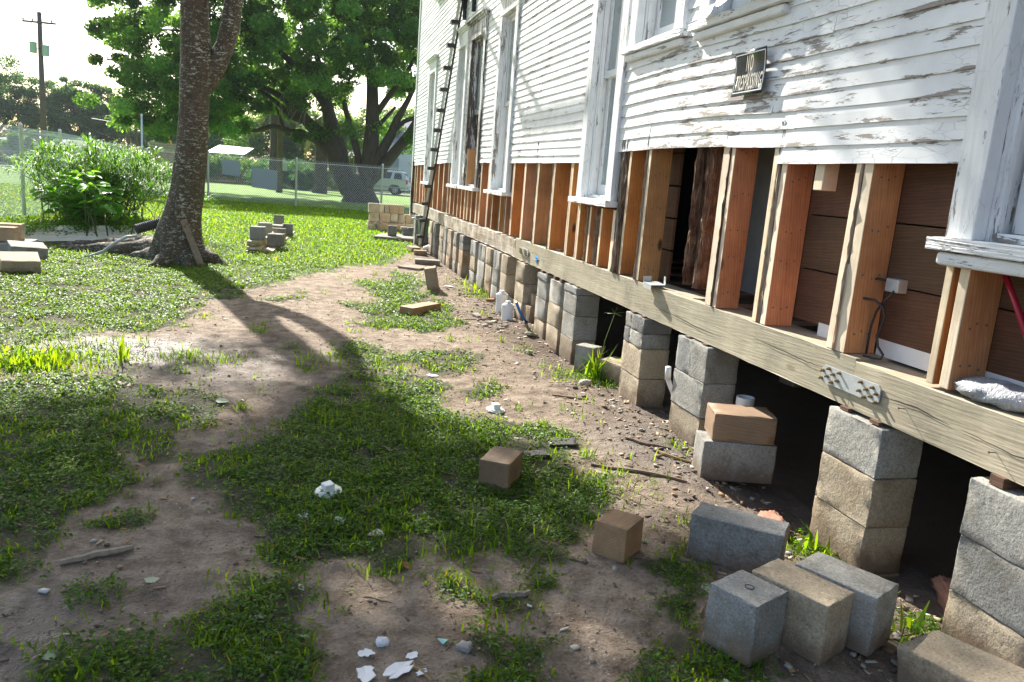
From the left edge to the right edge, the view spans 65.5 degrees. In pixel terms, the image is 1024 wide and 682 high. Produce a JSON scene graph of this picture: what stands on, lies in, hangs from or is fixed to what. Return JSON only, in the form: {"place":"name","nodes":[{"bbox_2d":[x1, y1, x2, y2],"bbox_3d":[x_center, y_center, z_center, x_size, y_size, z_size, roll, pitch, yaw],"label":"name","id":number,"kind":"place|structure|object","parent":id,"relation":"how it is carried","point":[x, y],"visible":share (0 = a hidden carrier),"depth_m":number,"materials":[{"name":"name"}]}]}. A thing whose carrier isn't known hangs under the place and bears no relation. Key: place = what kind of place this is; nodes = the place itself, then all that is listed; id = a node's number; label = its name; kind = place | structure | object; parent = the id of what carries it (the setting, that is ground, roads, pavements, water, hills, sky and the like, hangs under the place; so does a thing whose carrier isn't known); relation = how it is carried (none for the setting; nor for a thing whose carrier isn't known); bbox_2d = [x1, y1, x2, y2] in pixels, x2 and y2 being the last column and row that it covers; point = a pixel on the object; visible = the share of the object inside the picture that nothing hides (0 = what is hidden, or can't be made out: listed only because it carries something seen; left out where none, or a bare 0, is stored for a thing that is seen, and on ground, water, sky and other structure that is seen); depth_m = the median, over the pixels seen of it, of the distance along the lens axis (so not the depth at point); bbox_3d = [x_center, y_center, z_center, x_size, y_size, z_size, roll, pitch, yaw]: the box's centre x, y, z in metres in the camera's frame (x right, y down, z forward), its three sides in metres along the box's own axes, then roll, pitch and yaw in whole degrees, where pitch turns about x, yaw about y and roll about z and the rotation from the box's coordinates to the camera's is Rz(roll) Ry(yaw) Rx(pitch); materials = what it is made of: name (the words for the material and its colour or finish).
{"place":"outdoors","nodes":[
{"label":"outdoors","id":0,"kind":"place"},
{"bbox_2d":[0,163,409,196],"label":"road","id":1,"kind":"structure","parent":0,"point":[330,188],"depth_m":61.00,"materials":[{"name":"asphalt"}]},
{"bbox_2d":[0,130,58,164],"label":"tree","id":2,"kind":"object","parent":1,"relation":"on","point":[16,143],"visible":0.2,"depth_m":58.03,"materials":[{"name":"plant"}]},
{"bbox_2d":[373,169,410,194],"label":"parked car","id":3,"kind":"object","parent":1,"relation":"on","point":[397,184],"visible":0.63,"depth_m":60.04,"materials":[{"name":"silver metal"}]},
{"bbox_2d":[0,0,416,160],"label":"sky","id":4,"kind":"structure","parent":0,"point":[70,44],"materials":[{"name":"white"}]},
{"bbox_2d":[0,182,950,681],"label":"grass","id":5,"kind":"structure","parent":0,"point":[218,206],"depth_m":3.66,"materials":[{"name":"plant"}]},
{"bbox_2d":[0,152,990,681],"bbox_3d":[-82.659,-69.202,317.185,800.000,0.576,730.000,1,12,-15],"label":"ground","id":6,"kind":"structure","parent":0,"point":[936,516],"depth_m":3.28,"materials":[{"name":"soil"}]},
{"bbox_2d":[0,242,6,251],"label":"concrete block","id":7,"kind":"object","parent":6,"relation":"on","point":[3,246],"depth_m":9.01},
{"bbox_2d":[0,226,18,241],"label":"concrete block","id":8,"kind":"object","parent":7,"relation":"on","point":[9,233],"depth_m":9.18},
{"bbox_2d":[0,50,38,136],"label":"tree","id":9,"kind":"object","parent":6,"relation":"on","point":[6,84],"visible":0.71,"depth_m":80.61,"materials":[{"name":"plant"}]},
{"bbox_2d":[0,251,40,274],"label":"concrete block","id":10,"kind":"object","parent":6,"relation":"on","point":[23,262],"depth_m":7.95,"materials":[{"name":"concrete"}]},
{"bbox_2d":[6,240,47,260],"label":"concrete block","id":11,"kind":"object","parent":6,"relation":"on","point":[41,248],"depth_m":8.94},
{"bbox_2d":[22,12,55,167],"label":"utility pole","id":12,"kind":"object","parent":6,"relation":"on","point":[43,50],"visible":0.97,"depth_m":52.70,"materials":[{"name":"brown wood"}]},
{"bbox_2d":[0,75,80,133],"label":"tree","id":13,"kind":"object","parent":6,"relation":"on","point":[33,122],"visible":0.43,"depth_m":81.15,"materials":[{"name":"plant"}]},
{"bbox_2d":[0,339,100,375],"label":"grass clump","id":14,"kind":"object","parent":6,"relation":"on","point":[54,355],"visible":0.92,"depth_m":4.74,"materials":[{"name":"plant"}]},
{"bbox_2d":[0,123,129,218],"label":"chain link fence","id":15,"kind":"object","parent":6,"relation":"on","point":[20,128],"visible":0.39,"depth_m":13.42,"materials":[{"name":"metal"}]},
{"bbox_2d":[38,75,111,141],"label":"tree","id":16,"kind":"object","parent":6,"relation":"on","point":[69,90],"visible":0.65,"depth_m":81.26,"materials":[{"name":"green plant"}]},
{"bbox_2d":[20,219,140,240],"bbox_3d":[-6.873,-1.628,11.376,3.142,0.219,2.460,-6,15,-41],"label":"planting bed","id":17,"kind":"object","parent":6,"relation":"on","point":[73,236],"visible":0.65,"depth_m":10.98,"materials":[{"name":"brown"}]},
{"bbox_2d":[0,213,151,235],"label":"bed weeds","id":18,"kind":"object","parent":17,"relation":"in","point":[29,221],"visible":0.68,"depth_m":10.96,"materials":[{"name":"green plant"}]},
{"bbox_2d":[25,170,160,236],"bbox_3d":[-5.915,-1.947,11.202,1.693,0.912,1.087,4,11,0],"label":"fig shrub","id":19,"kind":"object","parent":17,"relation":"in","point":[75,202],"visible":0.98,"depth_m":11.07,"materials":[{"name":"green plant"}]},
{"bbox_2d":[1,133,219,231],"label":"papyrus clump","id":20,"kind":"object","parent":17,"relation":"in","point":[89,161],"visible":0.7,"depth_m":11.81,"materials":[{"name":"green"}]},
{"bbox_2d":[58,544,133,565],"bbox_3d":[-1.348,0.693,2.587,0.036,0.035,0.228,14,15,40],"label":"stick","id":21,"kind":"object","parent":6,"relation":"on","point":[91,555],"visible":1,"depth_m":2.58,"materials":[{"name":"wood"}]},
{"bbox_2d":[76,86,146,154],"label":"tree","id":22,"kind":"object","parent":6,"relation":"on","point":[102,108],"visible":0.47,"depth_m":81.60,"materials":[{"name":"plant"}]},
{"bbox_2d":[92,331,135,361],"bbox_3d":[-2.491,0.021,5.003,0.310,0.210,0.161,11,13,31],"label":"grass clump","id":23,"kind":"object","parent":6,"relation":"on","point":[121,351],"visible":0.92,"depth_m":5.01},
{"bbox_2d":[46,0,242,267],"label":"yard tree","id":24,"kind":"object","parent":6,"relation":"on","point":[203,66],"visible":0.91,"depth_m":9.36,"materials":[{"name":"brown plant"}]},
{"bbox_2d":[134,218,159,233],"bbox_3d":[-4.578,-1.556,10.458,0.721,0.313,0.132,-5,15,-40],"label":"drain hose","id":25,"kind":"object","parent":6,"relation":"on","point":[146,226],"visible":0.41,"depth_m":10.29,"materials":[{"name":"grey"}]},
{"bbox_2d":[148,142,175,181],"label":"wooden fence","id":26,"kind":"object","parent":6,"relation":"on","point":[169,156],"visible":0.23,"depth_m":49.19,"materials":[{"name":"grey wood"}]},
{"bbox_2d":[180,219,204,266],"bbox_3d":[-3.790,-1.147,9.462,0.080,0.626,0.042,-22,3,-17],"label":"leaning board","id":27,"kind":"object","parent":6,"relation":"on","point":[191,241],"visible":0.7,"depth_m":9.44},
{"bbox_2d":[151,131,254,159],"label":"tree","id":28,"kind":"object","parent":6,"relation":"on","point":[214,140],"visible":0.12,"depth_m":80.63,"materials":[{"name":"plant"}]},
{"bbox_2d":[206,152,254,182],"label":"shrub","id":29,"kind":"object","parent":6,"relation":"on","point":[218,161],"visible":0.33,"depth_m":57.83,"materials":[{"name":"green plant"}]},
{"bbox_2d":[209,145,253,158],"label":"carport","id":30,"kind":"object","parent":6,"relation":"on","point":[231,149],"visible":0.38,"depth_m":69.72,"materials":[{"name":"white metal"}]},
{"bbox_2d":[72,0,419,202],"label":"live oak","id":31,"kind":"object","parent":6,"relation":"on","point":[267,36],"visible":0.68,"depth_m":32.14,"materials":[{"name":"green plant"}]},
{"bbox_2d":[129,145,411,213],"bbox_3d":[-6.985,-5.171,26.194,11.105,1.731,0.152,4,11,-1],"label":"chain link fence","id":32,"kind":"object","parent":6,"relation":"on","point":[296,181],"visible":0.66,"depth_m":26.18,"materials":[{"name":"metal"}]},
{"bbox_2d":[222,159,239,176],"bbox_3d":[-9.183,-5.661,26.040,0.587,0.540,0.010,4,11,-2],"label":"blank board","id":33,"kind":"object","parent":32,"relation":"attached to","point":[231,167],"visible":1,"depth_m":26.04,"materials":[{"name":"grey"}]},
{"bbox_2d":[252,167,276,189],"bbox_3d":[-8.120,-5.321,26.136,0.833,0.680,0.010,4,11,-2],"label":"blank board","id":34,"kind":"object","parent":32,"relation":"attached to","point":[264,178],"visible":1,"depth_m":26.13,"materials":[{"name":"grey"}]},
{"bbox_2d":[222,108,321,167],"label":"tree","id":35,"kind":"object","parent":6,"relation":"on","point":[260,144],"visible":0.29,"depth_m":76.67,"materials":[{"name":"green plant"}]},
{"bbox_2d":[245,85,307,189],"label":"palm tree","id":36,"kind":"object","parent":6,"relation":"on","point":[273,139],"visible":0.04,"depth_m":48.71,"materials":[{"name":"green plant"}]},
{"bbox_2d":[259,231,294,252],"bbox_3d":[-3.844,-1.664,13.164,0.202,0.041,3.751,2,12,-11],"label":"lumber board","id":37,"kind":"object","parent":6,"relation":"on","point":[271,249],"visible":0.4,"depth_m":11.57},
{"bbox_2d":[267,233,282,246],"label":"concrete block","id":38,"kind":"object","parent":37,"relation":"on","point":[274,240],"depth_m":11.86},
{"bbox_2d":[242,157,313,187],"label":"shrub","id":39,"kind":"object","parent":6,"relation":"on","point":[292,165],"visible":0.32,"depth_m":56.33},
{"bbox_2d":[276,17,284,192],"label":"utility pole","id":40,"kind":"object","parent":6,"relation":"on","point":[279,145],"visible":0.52,"depth_m":42.91,"materials":[{"name":"brown wood"}]},
{"bbox_2d":[288,167,328,189],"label":"shrub","id":41,"kind":"object","parent":6,"relation":"on","point":[304,178],"visible":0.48,"depth_m":54.05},
{"bbox_2d":[296,114,327,193],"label":"palm tree","id":42,"kind":"object","parent":6,"relation":"on","point":[320,156],"visible":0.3,"depth_m":49.00,"materials":[{"name":"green plant"}]},
{"bbox_2d":[315,480,341,497],"bbox_3d":[-0.742,0.592,3.213,0.108,0.041,0.108,-13,24,-37],"label":"crumpled paper","id":43,"kind":"object","parent":6,"relation":"on","point":[328,486],"visible":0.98,"depth_m":3.20,"materials":[{"name":"white paper"}]},
{"bbox_2d":[296,106,406,167],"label":"tree","id":44,"kind":"object","parent":6,"relation":"on","point":[361,119],"visible":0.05,"depth_m":75.33,"materials":[{"name":"plant"}]},
{"bbox_2d":[356,666,375,681],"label":"paint flake","id":45,"kind":"object","parent":6,"relation":"on","point":[366,674],"visible":1,"depth_m":2.11,"materials":[{"name":"white"}]},
{"bbox_2d":[379,119,411,190],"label":"white house","id":46,"kind":"structure","parent":6,"relation":"on","point":[402,161],"depth_m":75.32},
{"bbox_2d":[383,660,413,678],"bbox_3d":[-0.300,0.875,2.130,0.056,0.005,0.116,15,12,31],"label":"paint flake","id":47,"kind":"object","parent":6,"relation":"on","point":[395,670],"visible":1,"depth_m":2.12,"materials":[{"name":"white"}]},
{"bbox_2d":[374,233,428,242],"bbox_3d":[-2.133,-1.984,15.441,0.954,0.097,0.903,4,11,-1],"label":"concrete pad","id":48,"kind":"object","parent":6,"relation":"on","point":[408,238],"visible":0.51,"depth_m":15.04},
{"bbox_2d":[399,301,440,314],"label":"timber block","id":49,"kind":"object","parent":6,"relation":"on","point":[416,308],"depth_m":7.49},
{"bbox_2d":[413,215,428,244],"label":"block pier","id":50,"kind":"structure","parent":6,"relation":"on","point":[416,232],"depth_m":14.57,"materials":[{"name":"grey concrete"}]},
{"bbox_2d":[424,265,438,289],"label":"concrete block","id":51,"kind":"object","parent":6,"relation":"on","point":[431,277],"depth_m":8.90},
{"bbox_2d":[432,223,443,257],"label":"block pier","id":52,"kind":"structure","parent":6,"relation":"on","point":[436,237],"depth_m":12.68,"materials":[{"name":"grey concrete"}]},
{"bbox_2d":[446,229,456,268],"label":"block pier","id":53,"kind":"structure","parent":6,"relation":"on","point":[450,238],"depth_m":11.35,"materials":[{"name":"beige concrete"}]},
{"bbox_2d":[452,232,462,272],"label":"block pier","id":54,"kind":"structure","parent":6,"relation":"on","point":[456,241],"depth_m":10.95,"materials":[{"name":"grey concrete"}]},
{"bbox_2d":[457,235,475,277],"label":"block pier","id":55,"kind":"structure","parent":6,"relation":"on","point":[464,255],"depth_m":10.50,"materials":[{"name":"grey concrete"}]},
{"bbox_2d":[0,262,942,681],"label":"debris","id":56,"kind":"object","parent":6,"relation":"on","point":[784,664],"visible":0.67,"depth_m":3.38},
{"bbox_2d":[468,240,484,284],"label":"block pier","id":57,"kind":"structure","parent":6,"relation":"on","point":[473,260],"depth_m":9.77,"materials":[{"name":"grey concrete"}]},
{"bbox_2d":[476,243,490,290],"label":"block pier","id":58,"kind":"structure","parent":6,"relation":"on","point":[480,277],"depth_m":9.35,"materials":[{"name":"grey concrete"}]},
{"bbox_2d":[483,247,497,297],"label":"block pier","id":59,"kind":"structure","parent":6,"relation":"on","point":[489,266],"depth_m":8.97,"materials":[{"name":"beige concrete"}]},
{"bbox_2d":[490,250,506,302],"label":"block pier","id":60,"kind":"structure","parent":6,"relation":"on","point":[496,273],"depth_m":8.62,"materials":[{"name":"grey concrete"}]},
{"bbox_2d":[478,446,522,492],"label":"brick","id":61,"kind":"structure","parent":6,"relation":"on","point":[499,466],"depth_m":3.40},
{"bbox_2d":[495,290,507,312],"bbox_3d":[-0.109,-0.341,7.951,0.121,0.337,0.121,-3,14,-34],"label":"jug","id":62,"kind":"object","parent":6,"relation":"on","point":[501,297],"visible":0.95,"depth_m":7.89,"materials":[{"name":"white plastic"}]},
{"bbox_2d":[501,300,513,320],"bbox_3d":[-0.045,-0.237,7.547,0.121,0.292,0.121,-3,14,-34],"label":"jug","id":63,"kind":"object","parent":6,"relation":"on","point":[507,307],"visible":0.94,"depth_m":7.50,"materials":[{"name":"white plastic"}]},
{"bbox_2d":[500,254,518,297],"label":"block pier","id":64,"kind":"structure","parent":6,"relation":"on","point":[508,272],"depth_m":8.22,"materials":[{"name":"beige concrete"}]},
{"bbox_2d":[491,589,531,600],"bbox_3d":[-0.001,0.818,2.571,0.146,0.028,0.040,0,12,-21],"label":"wood scrap","id":65,"kind":"object","parent":6,"relation":"on","point":[521,594],"visible":0.95,"depth_m":2.56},
{"bbox_2d":[513,260,540,320],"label":"block pier","id":66,"kind":"structure","parent":6,"relation":"on","point":[526,281],"depth_m":7.59,"materials":[{"name":"beige concrete"}]},
{"bbox_2d":[534,270,553,338],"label":"block pier","id":67,"kind":"structure","parent":6,"relation":"on","point":[542,301],"depth_m":6.94,"materials":[{"name":"grey concrete"}]},
{"bbox_2d":[545,276,567,353],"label":"block pier","id":68,"kind":"structure","parent":6,"relation":"on","point":[555,312],"depth_m":6.59,"materials":[{"name":"grey concrete"}]},
{"bbox_2d":[547,438,577,445],"bbox_3d":[0.256,0.511,4.029,0.146,0.012,0.087,-1,15,-6],"label":"slate piece","id":69,"kind":"object","parent":6,"relation":"on","point":[570,442],"visible":0.99,"depth_m":4.01,"materials":[{"name":"stone"}]},
{"bbox_2d":[559,282,599,363],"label":"block pier","id":70,"kind":"structure","parent":6,"relation":"on","point":[580,314],"depth_m":6.16,"materials":[{"name":"grey concrete"}]},
{"bbox_2d":[573,343,602,373],"bbox_3d":[0.551,0.137,5.777,0.165,0.218,0.124,14,15,39],"label":"concrete block","id":71,"kind":"object","parent":6,"relation":"on","point":[581,349],"depth_m":5.73,"materials":[{"name":"concrete"}]},
{"bbox_2d":[573,347,620,381],"bbox_3d":[0.574,0.145,5.594,0.369,0.273,0.450,1,12,-15],"label":"grass clump","id":72,"kind":"object","parent":6,"relation":"on","point":[594,370],"visible":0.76,"depth_m":5.57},
{"bbox_2d":[597,356,620,384],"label":"concrete block","id":73,"kind":"object","parent":6,"relation":"on","point":[613,371],"depth_m":5.55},
{"bbox_2d":[592,508,643,562],"bbox_3d":[0.388,0.710,2.913,0.131,0.130,0.154,12,13,31],"label":"timber block","id":74,"kind":"object","parent":6,"relation":"on","point":[617,535],"depth_m":2.86,"materials":[{"name":"wood"}]},
{"bbox_2d":[591,463,686,482],"bbox_3d":[0.589,0.610,3.709,0.448,0.022,0.029,8,12,16],"label":"stick","id":75,"kind":"object","parent":6,"relation":"on","point":[645,472],"visible":0.96,"depth_m":3.70,"materials":[{"name":"brown wood"}]},
{"bbox_2d":[618,311,671,407],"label":"block pier","id":76,"kind":"structure","parent":6,"relation":"on","point":[644,359],"depth_m":4.97,"materials":[{"name":"grey concrete"}]},
{"bbox_2d":[668,335,739,446],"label":"block pier","id":77,"kind":"structure","parent":6,"relation":"on","point":[704,374],"depth_m":4.21,"materials":[{"name":"grey concrete"}]},
{"bbox_2d":[692,430,776,483],"bbox_3d":[1.067,0.558,3.838,0.348,0.194,0.179,4,11,-1],"label":"concrete block","id":78,"kind":"object","parent":6,"relation":"on","point":[712,460],"depth_m":3.75,"materials":[{"name":"concrete"}]},
{"bbox_2d":[704,403,776,444],"bbox_3d":[1.094,0.397,3.825,0.294,0.134,0.204,5,11,2],"label":"timber block","id":79,"kind":"object","parent":78,"relation":"on","point":[739,424],"depth_m":3.73,"materials":[{"name":"wood"}]},
{"bbox_2d":[686,502,789,573],"bbox_3d":[0.821,0.728,2.897,0.329,0.181,0.148,10,13,25],"label":"concrete block","id":80,"kind":"object","parent":6,"relation":"on","point":[731,539],"depth_m":2.85,"materials":[{"name":"concrete"}]},
{"bbox_2d":[703,570,788,667],"bbox_3d":[0.689,0.815,2.354,0.168,0.195,0.168,-5,15,-40],"label":"concrete block","id":81,"kind":"object","parent":6,"relation":"on","point":[745,616],"depth_m":2.30,"materials":[{"name":"concrete"}]},
{"bbox_2d":[752,558,854,665],"bbox_3d":[0.867,0.815,2.416,0.153,0.195,0.259,-5,15,-40],"label":"concrete block","id":82,"kind":"object","parent":6,"relation":"on","point":[816,621],"depth_m":2.33,"materials":[{"name":"concrete"}]},
{"bbox_2d":[796,519,829,554],"bbox_3d":[1.202,0.788,3.136,0.166,0.140,0.233,10,13,25],"label":"grass clump","id":83,"kind":"object","parent":6,"relation":"on","point":[810,540],"visible":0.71,"depth_m":3.13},
{"bbox_2d":[795,552,898,656],"bbox_3d":[1.030,0.814,2.491,0.159,0.195,0.268,-6,15,-42],"label":"concrete block","id":84,"kind":"object","parent":6,"relation":"on","point":[872,611],"depth_m":2.40,"materials":[{"name":"concrete"}]},
{"bbox_2d":[808,405,922,577],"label":"block pier","id":85,"kind":"structure","parent":6,"relation":"on","point":[864,494],"depth_m":2.98,"materials":[{"name":"grey concrete"}]},
{"bbox_2d":[409,0,1023,485],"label":"wooden house","id":86,"kind":"structure","parent":85,"relation":"on","point":[833,210],"depth_m":3.62,"materials":[{"name":"wood"}]},
{"bbox_2d":[420,54,438,184],"bbox_3d":[-1.333,-3.700,13.485,0.252,2.078,0.954,1,12,-15],"label":"window","id":87,"kind":"structure","parent":86,"relation":"in","point":[432,61],"depth_m":13.67,"materials":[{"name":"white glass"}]},
{"bbox_2d":[446,23,470,188],"bbox_3d":[-0.672,-3.175,10.952,0.252,2.118,0.834,1,12,-15],"label":"window","id":88,"kind":"structure","parent":86,"relation":"in","point":[464,30],"depth_m":11.06,"materials":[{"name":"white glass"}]},
{"bbox_2d":[462,0,475,19],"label":"fire escape","id":89,"kind":"object","parent":86,"relation":"attached to","point":[465,8],"visible":1,"depth_m":10.65,"materials":[{"name":"black metal"}]},
{"bbox_2d":[416,0,463,244],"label":"ladder","id":90,"kind":"object","parent":89,"relation":"attached to","point":[445,89],"visible":1,"depth_m":11.72,"materials":[{"name":"black metal"}]},
{"bbox_2d":[457,7,489,190],"bbox_3d":[-0.425,-2.958,10.002,0.252,2.109,1.064,1,12,-15],"label":"window","id":91,"kind":"structure","parent":86,"relation":"in","point":[478,24],"depth_m":10.17,"materials":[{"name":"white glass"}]},
{"bbox_2d":[483,0,521,196],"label":"window","id":92,"kind":"structure","parent":86,"relation":"in","point":[501,171],"depth_m":8.68,"materials":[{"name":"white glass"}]},
{"bbox_2d":[568,0,632,207],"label":"window","id":93,"kind":"structure","parent":86,"relation":"in","point":[599,171],"depth_m":5.83,"materials":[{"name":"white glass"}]},
{"bbox_2d":[620,0,689,62],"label":"window","id":94,"kind":"structure","parent":86,"relation":"in","point":[656,26],"depth_m":4.99,"materials":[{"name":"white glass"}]},
{"bbox_2d":[688,0,794,40],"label":"window","id":95,"kind":"structure","parent":86,"relation":"in","point":[732,15],"depth_m":3.93,"materials":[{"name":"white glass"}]},
{"bbox_2d":[731,46,766,96],"bbox_3d":[1.120,-1.269,3.767,0.012,0.204,0.292,2,12,-13],"label":"warning sign","id":96,"kind":"object","parent":86,"relation":"attached to","point":[750,71],"visible":1,"depth_m":3.76,"materials":[{"name":"black"}]},
{"bbox_2d":[925,0,1023,277],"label":"window","id":97,"kind":"structure","parent":86,"relation":"in","point":[986,215],"depth_m":2.46,"materials":[{"name":"white wood"}]},
{"bbox_2d":[953,376,1023,412],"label":"plastic bag","id":98,"kind":"object","parent":86,"relation":"on","point":[1005,395],"visible":0.86,"depth_m":2.48,"materials":[{"name":"plastic"}]},
{"bbox_2d":[1002,274,1023,337],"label":"pry bar","id":99,"kind":"object","parent":86,"relation":"attached to","point":[1013,298],"visible":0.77,"depth_m":2.45,"materials":[{"name":"red paint"}]},
{"bbox_2d":[892,592,929,633],"bbox_3d":[1.331,0.868,2.646,0.296,0.155,0.211,1,12,-15],"label":"grass clump","id":100,"kind":"object","parent":6,"relation":"on","point":[920,620],"visible":0.57,"depth_m":2.58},
{"bbox_2d":[931,570,953,612],"bbox_3d":[1.569,0.903,2.779,0.156,0.118,0.279,-2,23,7],"label":"clay rock","id":101,"kind":"object","parent":6,"relation":"on","point":[941,585],"visible":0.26,"depth_m":2.81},
{"bbox_2d":[897,630,1023,681],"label":"concrete block","id":102,"kind":"object","parent":6,"relation":"on","point":[937,656],"depth_m":2.20,"materials":[{"name":"concrete"}]},
{"bbox_2d":[941,473,1023,667],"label":"block pier","id":103,"kind":"structure","parent":6,"relation":"on","point":[984,609],"depth_m":2.40,"materials":[{"name":"grey concrete"}]},
{"bbox_3d":[-4.025,-1.680,13.166,0.188,0.041,3.753,2,12,-11],"label":"lumber board","id":104,"kind":"object","parent":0,"visible":0},
{"bbox_2d":[247,242,266,249],"bbox_3d":[-3.990,-1.702,13.085,0.187,0.040,3.752,2,12,-11],"label":"lumber board","id":105,"kind":"object","parent":104,"relation":"on","point":[256,247],"visible":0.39,"depth_m":11.30,"materials":[{"name":"beige wood"}]},
{"bbox_2d":[247,240,266,245],"bbox_3d":[-4.031,-1.768,13.197,0.188,0.041,3.751,2,12,-11],"label":"lumber board","id":106,"kind":"object","parent":105,"relation":"on","point":[256,244],"visible":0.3,"depth_m":11.40,"materials":[{"name":"beige wood"}]},
{"bbox_2d":[247,231,272,243],"bbox_3d":[-3.994,-1.788,13.107,0.188,0.041,3.753,2,12,-11],"label":"lumber board","id":107,"kind":"object","parent":106,"relation":"on","point":[255,241],"visible":0.34,"depth_m":11.32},
{"bbox_2d":[250,226,265,239],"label":"concrete block","id":108,"kind":"object","parent":107,"relation":"on","point":[257,232],"depth_m":11.47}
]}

